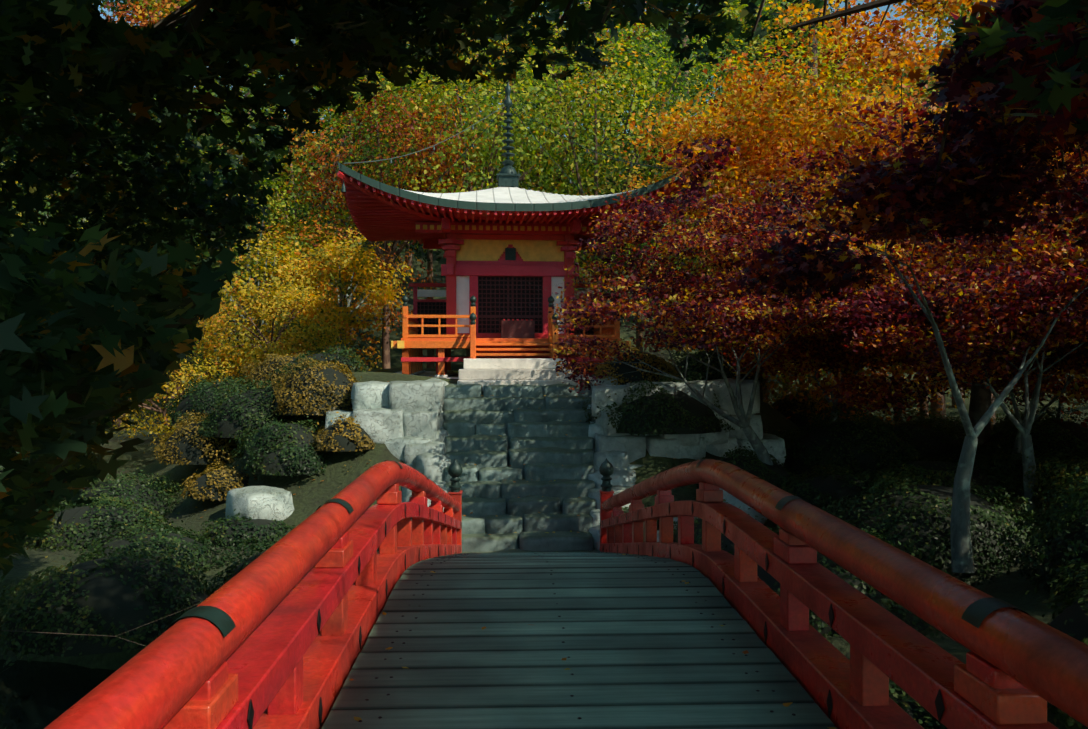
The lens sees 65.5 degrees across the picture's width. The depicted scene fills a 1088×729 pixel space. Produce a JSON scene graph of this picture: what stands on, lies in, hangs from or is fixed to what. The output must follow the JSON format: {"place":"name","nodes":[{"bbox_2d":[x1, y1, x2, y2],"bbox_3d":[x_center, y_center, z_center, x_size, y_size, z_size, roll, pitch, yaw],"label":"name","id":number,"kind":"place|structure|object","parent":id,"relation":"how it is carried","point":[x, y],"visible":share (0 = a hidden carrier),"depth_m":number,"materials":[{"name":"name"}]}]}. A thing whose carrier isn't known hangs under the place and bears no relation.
{"place":"outdoors","nodes":[
{"label":"outdoors","id":0,"kind":"place"},
{"bbox_2d":[0,660,115,728],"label":"pond water","id":1,"kind":"structure","parent":0,"point":[33,694],"depth_m":9.55,"materials":[{"name":"black liquid"}]},
{"bbox_2d":[1,114,248,429],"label":"maple leaves","id":2,"kind":"object","parent":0,"point":[179,400],"depth_m":9.05,"materials":[{"name":"plant"}]},
{"bbox_2d":[0,85,251,462],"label":"maple leaves","id":3,"kind":"object","parent":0,"point":[147,246],"depth_m":7.35,"materials":[{"name":"green plant"}]},
{"bbox_2d":[0,41,1087,728],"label":"ground","id":4,"kind":"structure","parent":0,"point":[310,495],"depth_m":15.35,"materials":[{"name":"green plant"}]},
{"bbox_2d":[0,126,412,440],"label":"yellow tree leaves","id":5,"kind":"object","parent":4,"relation":"on","point":[326,325],"visible":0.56,"depth_m":25.06,"materials":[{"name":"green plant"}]},
{"bbox_2d":[16,151,401,452],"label":"pale trunks","id":6,"kind":"object","parent":4,"relation":"on","point":[341,296],"visible":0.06,"depth_m":27.91,"materials":[{"name":"grey plant"}]},
{"bbox_2d":[5,9,499,338],"bbox_3d":[-5.088,-1.756,3.797,9.916,9.588,7.891,0,1,-11],"label":"branch","id":7,"kind":"object","parent":4,"relation":"on","point":[170,21],"visible":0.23,"depth_m":4.99,"materials":[{"name":"brown plant"}]},
{"bbox_2d":[0,0,521,670],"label":"maple leaves","id":8,"kind":"object","parent":4,"relation":"on","point":[194,18],"visible":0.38,"depth_m":3.44,"materials":[{"name":"green plant"}]},
{"bbox_2d":[0,0,608,581],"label":"maple leaves","id":9,"kind":"object","parent":8,"relation":"attached to","point":[258,34],"visible":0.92,"depth_m":3.65,"materials":[{"name":"green plant"}]},
{"bbox_2d":[396,358,591,390],"bbox_3d":[-0.902,0.160,21.909,6.400,0.670,8.800,0,1,-5],"label":"cut stone","id":10,"kind":"object","parent":4,"relation":"on","point":[484,370],"visible":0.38,"depth_m":18.13,"materials":[{"name":"grey stone"}]},
{"bbox_2d":[337,170,682,374],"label":"hall","id":11,"kind":"structure","parent":10,"relation":"on","point":[378,214],"depth_m":20.80,"materials":[{"name":"red wood"}]},
{"bbox_2d":[417,276,593,337],"bbox_3d":[-0.921,-1.441,22.123,5.062,1.585,3.695,0,1,-5],"label":"door lattice","id":12,"kind":"object","parent":11,"relation":"attached to","point":[516,328],"visible":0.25,"depth_m":20.99,"materials":[{"name":"brown wood"}]},
{"bbox_2d":[417,234,593,334],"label":"door panels","id":13,"kind":"object","parent":11,"relation":"attached to","point":[431,332],"visible":0.08,"depth_m":21.09,"materials":[{"name":"black wood"}]},
{"bbox_2d":[337,161,681,219],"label":"hall roof","id":14,"kind":"structure","parent":11,"relation":"attached to","point":[506,199],"depth_m":18.82,"materials":[{"name":"grey metal"}]},
{"bbox_2d":[393,306,628,374],"bbox_3d":[-0.911,-0.557,22.014,5.540,1.660,6.508,0,1,-5],"label":"veranda railing","id":15,"kind":"object","parent":11,"relation":"attached to","point":[415,343],"visible":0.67,"depth_m":19.80,"materials":[{"name":"orange wood"}]},
{"bbox_2d":[391,222,630,347],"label":"ochre hall trim","id":16,"kind":"structure","parent":11,"relation":"attached to","point":[494,250],"depth_m":20.96,"materials":[{"name":"yellow paint"}]},
{"bbox_2d":[341,83,681,324],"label":"hall bronze fittings","id":17,"kind":"object","parent":11,"relation":"attached to","point":[507,175],"visible":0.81,"depth_m":22.19,"materials":[{"name":"metal"}]},
{"bbox_2d":[225,376,785,550],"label":"garden boulders","id":18,"kind":"object","parent":4,"relation":"on","point":[402,421],"visible":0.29,"depth_m":15.56,"materials":[{"name":"stone"}]},
{"bbox_2d":[196,381,835,728],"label":"fallen leaves","id":19,"kind":"object","parent":4,"relation":"on","point":[484,627],"visible":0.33,"depth_m":4.83,"materials":[{"name":"orange plant"}]},
{"bbox_2d":[143,332,894,501],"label":"shrubs","id":20,"kind":"object","parent":4,"relation":"on","point":[276,385],"visible":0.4,"depth_m":16.44,"materials":[{"name":"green plant"}]},
{"bbox_2d":[443,384,595,551],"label":"stone steps","id":21,"kind":"structure","parent":4,"relation":"on","point":[541,445],"depth_m":15.32,"materials":[{"name":"grey stone"}]},
{"bbox_2d":[179,0,874,258],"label":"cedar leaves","id":22,"kind":"object","parent":4,"relation":"on","point":[772,37],"visible":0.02,"depth_m":43.79,"materials":[{"name":"green plant"}]},
{"bbox_2d":[462,548,599,552],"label":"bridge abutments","id":23,"kind":"object","parent":4,"relation":"on","point":[517,551],"visible":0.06,"depth_m":13.53,"materials":[{"name":"grey stone"}]},
{"bbox_2d":[0,345,1087,728],"bbox_3d":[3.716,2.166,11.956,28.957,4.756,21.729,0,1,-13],"label":"shrub","id":24,"kind":"object","parent":4,"relation":"on","point":[108,595],"visible":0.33,"depth_m":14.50,"materials":[{"name":"green plant"}]},
{"bbox_2d":[12,0,1085,436],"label":"trees","id":25,"kind":"object","parent":4,"relation":"on","point":[392,248],"visible":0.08,"depth_m":31.04,"materials":[{"name":"brown plant"}]},
{"bbox_2d":[1,0,1081,401],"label":"yellow green leaves","id":26,"kind":"object","parent":25,"relation":"attached to","point":[545,180],"visible":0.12,"depth_m":30.30,"materials":[{"name":"green plant"}]},
{"bbox_2d":[0,0,1083,334],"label":"forest leaves","id":27,"kind":"object","parent":25,"relation":"attached to","point":[632,38],"visible":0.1,"depth_m":36.33,"materials":[{"name":"green plant"}]},
{"bbox_2d":[100,0,1087,427],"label":"orange leaved trees","id":28,"kind":"object","parent":4,"relation":"on","point":[140,14],"visible":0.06,"depth_m":28.94,"materials":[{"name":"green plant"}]},
{"bbox_2d":[471,182,886,464],"bbox_3d":[2.482,-0.541,15.072,7.812,6.125,6.324,0,1,-2],"label":"tree trunk","id":29,"kind":"object","parent":4,"relation":"on","point":[756,443],"visible":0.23,"depth_m":15.03,"materials":[{"name":"grey plant"}]},
{"bbox_2d":[548,149,953,395],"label":"maple leaves","id":30,"kind":"object","parent":4,"relation":"on","point":[721,323],"visible":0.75,"depth_m":13.81,"materials":[{"name":"red plant"}]},
{"bbox_2d":[420,0,1087,130],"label":"shade tree leaves","id":31,"kind":"object","parent":4,"relation":"on","point":[579,23],"visible":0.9,"depth_m":4.04,"materials":[{"name":"green plant"}]},
{"bbox_2d":[559,0,1087,30],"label":"branches","id":32,"kind":"object","parent":4,"relation":"on","point":[847,11],"visible":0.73,"depth_m":3.64,"materials":[{"name":"brown plant"}]},
{"bbox_2d":[689,113,1087,572],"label":"tree trunk","id":33,"kind":"object","parent":4,"relation":"on","point":[962,560],"visible":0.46,"depth_m":9.97,"materials":[{"name":"grey plant"}]},
{"bbox_2d":[657,90,1087,354],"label":"maple leaves","id":34,"kind":"object","parent":33,"relation":"attached to","point":[839,160],"visible":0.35,"depth_m":10.79,"materials":[{"name":"red plant"}]},
{"bbox_2d":[666,61,1087,306],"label":"maple leaves","id":35,"kind":"object","parent":33,"relation":"attached to","point":[998,178],"visible":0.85,"depth_m":7.61,"materials":[{"name":"red plant"}]},
{"bbox_2d":[810,180,1087,514],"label":"low maple leaves","id":36,"kind":"object","parent":33,"relation":"attached to","point":[913,343],"depth_m":12.07,"materials":[{"name":"red plant"}]},
{"bbox_2d":[761,2,1015,445],"bbox_3d":[8.440,-2.726,18.885,8.211,9.714,8.924,0,1,-2],"label":"tree trunk","id":37,"kind":"object","parent":4,"relation":"on","point":[980,402],"visible":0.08,"depth_m":17.68,"materials":[{"name":"grey plant"}]},
{"bbox_2d":[695,0,1087,247],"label":"maple leaves","id":38,"kind":"object","parent":37,"relation":"attached to","point":[869,54],"visible":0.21,"depth_m":16.42,"materials":[{"name":"orange plant"}]},
{"bbox_2d":[896,234,1087,457],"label":"tree","id":39,"kind":"object","parent":4,"relation":"on","point":[1017,443],"depth_m":16.01,"materials":[{"name":"plant"}]},
{"bbox_2d":[916,347,1087,419],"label":"low maple leaves","id":40,"kind":"object","parent":39,"relation":"attached to","point":[1045,382],"depth_m":17.74,"materials":[{"name":"red plant"}]},
{"bbox_2d":[932,1,1082,197],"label":"tree branches","id":41,"kind":"object","parent":4,"relation":"on","point":[950,104],"visible":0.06,"depth_m":6.74,"materials":[{"name":"brown plant"}]},
{"bbox_2d":[908,0,1087,152],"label":"maple leaves","id":42,"kind":"object","parent":41,"relation":"attached to","point":[1058,124],"visible":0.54,"depth_m":4.61,"materials":[{"name":"red plant"}]},
{"bbox_2d":[98,0,991,136],"label":"sky","id":43,"kind":"structure","parent":0,"point":[842,4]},
{"bbox_2d":[321,552,836,728],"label":"bridge deck","id":44,"kind":"structure","parent":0,"point":[644,646],"depth_m":4.40,"materials":[{"name":"grey wood"}]},
{"bbox_2d":[44,459,1087,728],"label":"bridge rails","id":45,"kind":"object","parent":44,"relation":"on","point":[276,657],"visible":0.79,"depth_m":3.46,"materials":[{"name":"red wood"}]},
{"bbox_2d":[448,458,613,491],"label":"post finials","id":46,"kind":"object","parent":45,"relation":"attached to","point":[606,469],"visible":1,"depth_m":13.36,"materials":[{"name":"black metal"}]},
{"bbox_2d":[247,503,943,728],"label":"bridge rail fittings","id":47,"kind":"object","parent":45,"relation":"attached to","point":[939,704],"visible":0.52,"depth_m":3.68,"materials":[{"name":"black metal"}]},
{"bbox_2d":[163,458,1028,636],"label":"metal bands","id":48,"kind":"object","parent":45,"relation":"attached to","point":[976,613],"visible":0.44,"depth_m":2.54,"materials":[{"name":"black metal"}]},
{"bbox_2d":[358,552,795,721],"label":"deck nails","id":49,"kind":"object","parent":44,"relation":"in","point":[793,714],"visible":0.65,"depth_m":4.83,"materials":[{"name":"black metal"}]},
{"bbox_2d":[613,41,935,400],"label":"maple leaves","id":50,"kind":"object","parent":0,"point":[814,139],"depth_m":18.79,"materials":[{"name":"plant"}]},
{"bbox_2d":[715,249,1043,421],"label":"low maple leaves","id":51,"kind":"object","parent":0,"point":[776,362],"depth_m":15.83,"materials":[{"name":"red plant"}]},
{"bbox_2d":[1037,138,1087,236],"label":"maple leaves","id":52,"kind":"object","parent":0,"point":[1075,155],"visible":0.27,"depth_m":15.21,"materials":[{"name":"red plant"}]},
{"bbox_3d":[-1.959,-2.587,1.501,12.120,10.634,12.606,0,1,-2],"label":"maple","id":53,"kind":"object","parent":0,"visible":0},
{"bbox_2d":[0,0,605,501],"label":"maple leaves","id":54,"kind":"object","parent":53,"relation":"on","point":[112,332],"visible":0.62,"depth_m":3.07,"materials":[{"name":"green plant"}]}
]}

